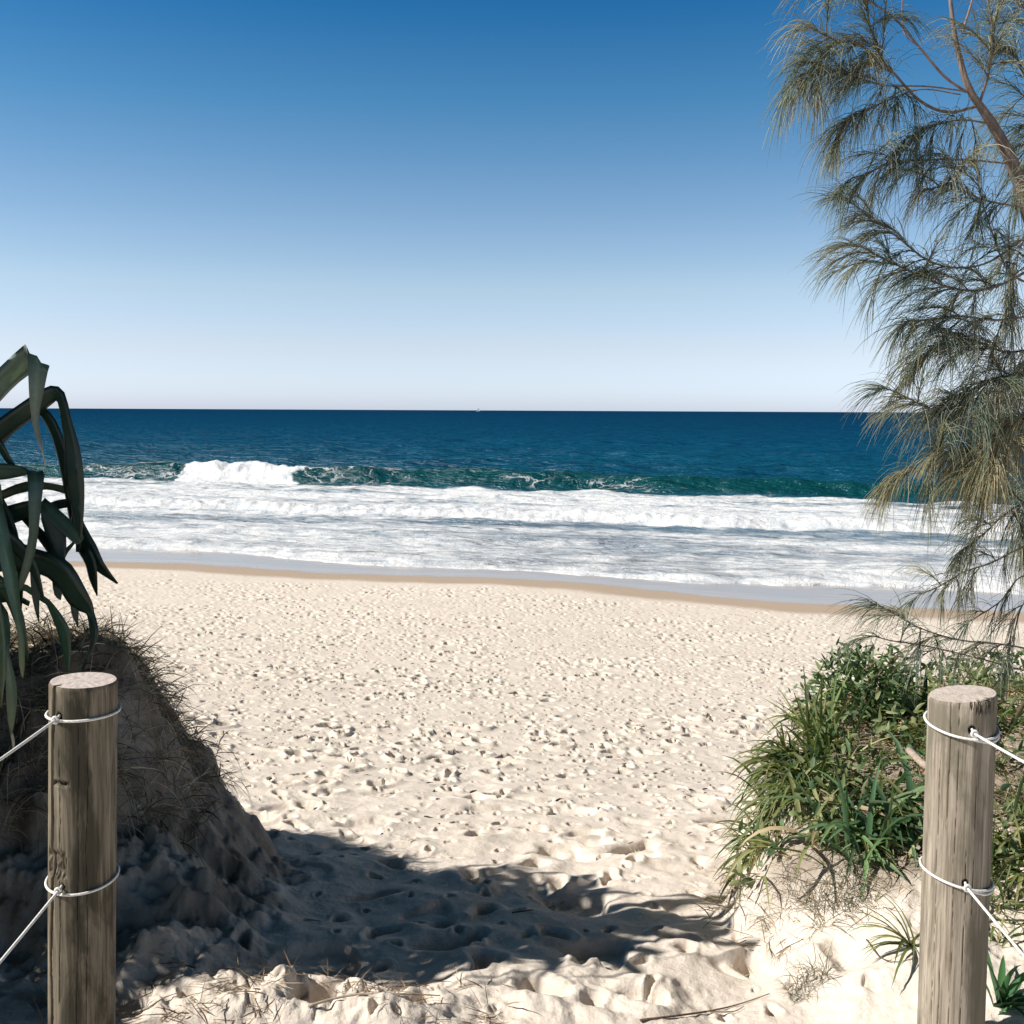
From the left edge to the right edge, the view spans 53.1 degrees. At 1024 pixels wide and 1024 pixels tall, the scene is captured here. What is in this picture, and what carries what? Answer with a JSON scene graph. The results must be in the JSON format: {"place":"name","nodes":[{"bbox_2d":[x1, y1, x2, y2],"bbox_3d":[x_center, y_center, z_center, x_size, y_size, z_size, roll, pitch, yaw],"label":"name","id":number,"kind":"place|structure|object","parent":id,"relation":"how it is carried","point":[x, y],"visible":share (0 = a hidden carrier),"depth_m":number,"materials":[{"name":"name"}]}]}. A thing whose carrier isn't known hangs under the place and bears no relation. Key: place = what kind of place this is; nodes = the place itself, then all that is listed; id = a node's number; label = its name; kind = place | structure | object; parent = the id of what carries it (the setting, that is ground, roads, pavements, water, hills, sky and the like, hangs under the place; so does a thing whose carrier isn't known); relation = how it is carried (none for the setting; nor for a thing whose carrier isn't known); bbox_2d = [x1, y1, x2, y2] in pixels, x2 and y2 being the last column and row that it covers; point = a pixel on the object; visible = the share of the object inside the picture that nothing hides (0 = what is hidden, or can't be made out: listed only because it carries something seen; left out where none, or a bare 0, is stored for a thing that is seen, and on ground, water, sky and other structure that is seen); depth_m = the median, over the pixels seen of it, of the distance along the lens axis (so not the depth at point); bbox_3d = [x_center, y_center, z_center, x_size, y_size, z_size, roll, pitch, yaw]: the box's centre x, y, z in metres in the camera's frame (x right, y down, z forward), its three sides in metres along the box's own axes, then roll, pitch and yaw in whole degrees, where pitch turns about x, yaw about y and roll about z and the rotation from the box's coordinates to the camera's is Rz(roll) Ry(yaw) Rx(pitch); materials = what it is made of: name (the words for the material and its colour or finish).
{"place":"outdoors","nodes":[
{"label":"outdoors","id":0,"kind":"place"},
{"bbox_2d":[0,545,1023,1023],"bbox_3d":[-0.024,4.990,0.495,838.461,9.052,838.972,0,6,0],"label":"ground","id":1,"kind":"structure","parent":0,"point":[622,933],"depth_m":5.00,"materials":[{"name":"beige sand"}]},
{"bbox_2d":[0,345,117,751],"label":"pandanus tree","id":2,"kind":"object","parent":1,"relation":"on","point":[20,560],"visible":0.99,"depth_m":2.94,"materials":[{"name":"green plant"}]},
{"bbox_2d":[10,982,128,1023],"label":"grass tuft","id":3,"kind":"object","parent":1,"relation":"on","point":[47,1001],"visible":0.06,"depth_m":2.61,"materials":[{"name":"green plant"}]},
{"bbox_2d":[48,672,117,1023],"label":"fence post","id":4,"kind":"object","parent":1,"relation":"on","point":[82,806],"visible":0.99,"depth_m":2.29,"materials":[{"name":"brown wood"}]},
{"bbox_2d":[0,863,119,963],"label":"rope","id":5,"kind":"object","parent":4,"relation":"attached to","point":[57,891],"visible":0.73,"depth_m":2.27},
{"bbox_2d":[0,704,121,760],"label":"rope","id":6,"kind":"object","parent":4,"relation":"attached to","point":[54,720],"visible":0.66,"depth_m":2.23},
{"bbox_2d":[0,602,266,865],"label":"dry grass","id":7,"kind":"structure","parent":1,"relation":"on","point":[41,639],"depth_m":3.74,"materials":[{"name":"plant"}]},
{"bbox_2d":[127,993,176,1015],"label":"twig","id":8,"kind":"object","parent":1,"relation":"on","point":[134,1012],"visible":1,"depth_m":2.67,"materials":[{"name":"brown wood"}]},
{"bbox_2d":[123,940,521,1023],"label":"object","id":9,"kind":"object","parent":1,"relation":"on","point":[168,976],"visible":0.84,"depth_m":2.72,"materials":[{"name":"brown plant"}]},
{"bbox_2d":[308,963,439,1007],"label":"twig","id":10,"kind":"object","parent":1,"relation":"on","point":[330,999],"visible":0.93,"depth_m":2.66,"materials":[{"name":"brown wood"}]},
{"bbox_2d":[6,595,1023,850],"bbox_3d":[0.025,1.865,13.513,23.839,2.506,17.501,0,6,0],"label":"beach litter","id":11,"kind":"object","parent":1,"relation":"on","point":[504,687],"visible":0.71,"depth_m":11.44,"materials":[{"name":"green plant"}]},
{"bbox_2d":[512,902,562,912],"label":"twig","id":12,"kind":"object","parent":1,"relation":"on","point":[529,910],"visible":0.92,"depth_m":3.59,"materials":[{"name":"brown wood"}]},
{"bbox_2d":[639,993,769,1021],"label":"twig","id":13,"kind":"object","parent":1,"relation":"on","point":[676,1015],"visible":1,"depth_m":2.79,"materials":[{"name":"brown wood"}]},
{"bbox_2d":[715,851,755,913],"bbox_3d":[0.850,1.353,3.979,0.120,0.375,1.043,1,6,10],"label":"root","id":14,"kind":"object","parent":1,"relation":"on","point":[735,867],"visible":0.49,"depth_m":3.65,"materials":[{"name":"brown wood"}]},
{"bbox_2d":[705,760,832,903],"bbox_3d":[0.915,1.133,3.636,0.481,0.539,0.511,0,6,0],"label":"grass clump","id":15,"kind":"object","parent":1,"relation":"on","point":[774,809],"visible":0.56,"depth_m":3.56,"materials":[{"name":"green plant"}]},
{"bbox_2d":[739,832,822,937],"bbox_3d":[0.881,1.174,3.219,0.298,0.338,0.263,-3,7,-31],"label":"grass tuft","id":16,"kind":"object","parent":1,"relation":"on","point":[787,877],"visible":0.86,"depth_m":3.23,"materials":[{"name":"plant"}]},
{"bbox_2d":[726,709,870,800],"bbox_3d":[1.064,0.913,3.838,0.548,0.393,0.609,0,6,0],"label":"grass clump","id":17,"kind":"object","parent":1,"relation":"on","point":[777,749],"visible":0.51,"depth_m":3.77,"materials":[{"name":"green plant"}]},
{"bbox_2d":[767,935,843,1006],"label":"grass tuft","id":18,"kind":"object","parent":1,"relation":"on","point":[805,980],"visible":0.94,"depth_m":2.83,"materials":[{"name":"brown plant"}]},
{"bbox_2d":[765,666,874,755],"bbox_3d":[1.159,0.754,3.933,0.385,0.353,0.381,0,6,0],"label":"grass clump","id":19,"kind":"object","parent":1,"relation":"on","point":[799,721],"visible":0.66,"depth_m":3.92,"materials":[{"name":"green plant"}]},
{"bbox_2d":[780,840,892,939],"bbox_3d":[0.981,1.141,3.082,0.336,0.269,0.390,0,6,0],"label":"grass tuft","id":20,"kind":"object","parent":1,"relation":"on","point":[839,887],"visible":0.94,"depth_m":3.07,"materials":[{"name":"plant"}]},
{"bbox_2d":[759,760,924,898],"bbox_3d":[1.054,0.936,3.202,0.645,0.400,0.442,4,7,34],"label":"grass clump","id":21,"kind":"object","parent":1,"relation":"on","point":[848,827],"visible":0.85,"depth_m":3.19,"materials":[{"name":"green plant"}]},
{"bbox_2d":[686,670,1023,975],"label":"straw litter","id":22,"kind":"object","parent":1,"relation":"on","point":[776,853],"visible":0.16,"depth_m":3.36,"materials":[{"name":"beige plant"}]},
{"bbox_2d":[809,637,918,726],"bbox_3d":[1.447,0.710,4.191,0.458,0.392,0.401,0,6,0],"label":"flowering bush","id":23,"kind":"object","parent":1,"relation":"on","point":[860,672],"visible":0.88,"depth_m":4.15,"materials":[{"name":"leaf"},{"name":"twig"}]},
{"bbox_2d":[813,728,924,866],"bbox_3d":[1.307,0.947,3.358,0.562,0.354,0.630,0,6,0],"label":"grass clump","id":24,"kind":"object","parent":1,"relation":"on","point":[907,776],"visible":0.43,"depth_m":3.37,"materials":[{"name":"green plant"}]},
{"bbox_2d":[729,647,1023,885],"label":"creeper","id":25,"kind":"object","parent":1,"relation":"on","point":[845,747],"visible":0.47,"depth_m":3.73,"materials":[{"name":"green plant"}]},
{"bbox_2d":[844,889,919,987],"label":"grass tuft","id":26,"kind":"object","parent":1,"relation":"on","point":[909,942],"visible":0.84,"depth_m":2.78,"materials":[{"name":"green plant"}]},
{"bbox_2d":[757,0,1023,708],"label":"she oak tree","id":27,"kind":"object","parent":1,"relation":"on","point":[981,459],"visible":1,"depth_m":3.33,"materials":[{"name":"green plant"}]},
{"bbox_2d":[866,939,916,961],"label":"twig","id":28,"kind":"object","parent":1,"relation":"on","point":[883,958],"visible":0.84,"depth_m":2.78,"materials":[{"name":"brown wood"}]},
{"bbox_2d":[905,747,925,768],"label":"broken branch","id":29,"kind":"object","parent":1,"relation":"on","point":[914,756],"visible":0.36,"depth_m":2.89,"materials":[{"name":"beige wood"}]},
{"bbox_2d":[917,685,997,1023],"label":"fence post","id":30,"kind":"object","parent":1,"relation":"on","point":[957,848],"visible":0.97,"depth_m":2.29,"materials":[{"name":"brown wood"}]},
{"bbox_2d":[919,856,1023,957],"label":"rope","id":31,"kind":"object","parent":30,"relation":"attached to","point":[967,888],"visible":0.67,"depth_m":2.27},
{"bbox_2d":[923,711,1023,763],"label":"rope","id":32,"kind":"object","parent":30,"relation":"attached to","point":[996,737],"visible":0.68,"depth_m":2.24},
{"bbox_2d":[915,817,1023,907],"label":"grass tuft","id":33,"kind":"object","parent":1,"relation":"on","point":[1015,872],"visible":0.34,"depth_m":3.04,"materials":[{"name":"green plant"}]},
{"bbox_2d":[986,952,1023,1015],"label":"succulent plant","id":34,"kind":"object","parent":1,"relation":"on","point":[1005,992],"visible":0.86,"depth_m":2.51,"materials":[{"name":"green plant"}]},
{"bbox_2d":[989,856,1023,955],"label":"grass tuft","id":35,"kind":"object","parent":1,"relation":"on","point":[997,907],"visible":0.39,"depth_m":2.86,"materials":[{"name":"green plant"}]},
{"bbox_2d":[0,408,1023,594],"bbox_3d":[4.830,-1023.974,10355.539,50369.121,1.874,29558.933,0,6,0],"label":"sea","id":36,"kind":"structure","parent":0,"point":[719,497],"depth_m":55.01,"materials":[{"name":"liquid"}]},
{"bbox_2d":[0,0,1023,412],"label":"sky","id":37,"kind":"structure","parent":0,"point":[511,205],"materials":[{"name":"blue"}]},
{"bbox_2d":[693,633,1023,927],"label":"dune grass","id":38,"kind":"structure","parent":0,"point":[835,811],"depth_m":3.55,"materials":[{"name":"green plant"}]}
]}

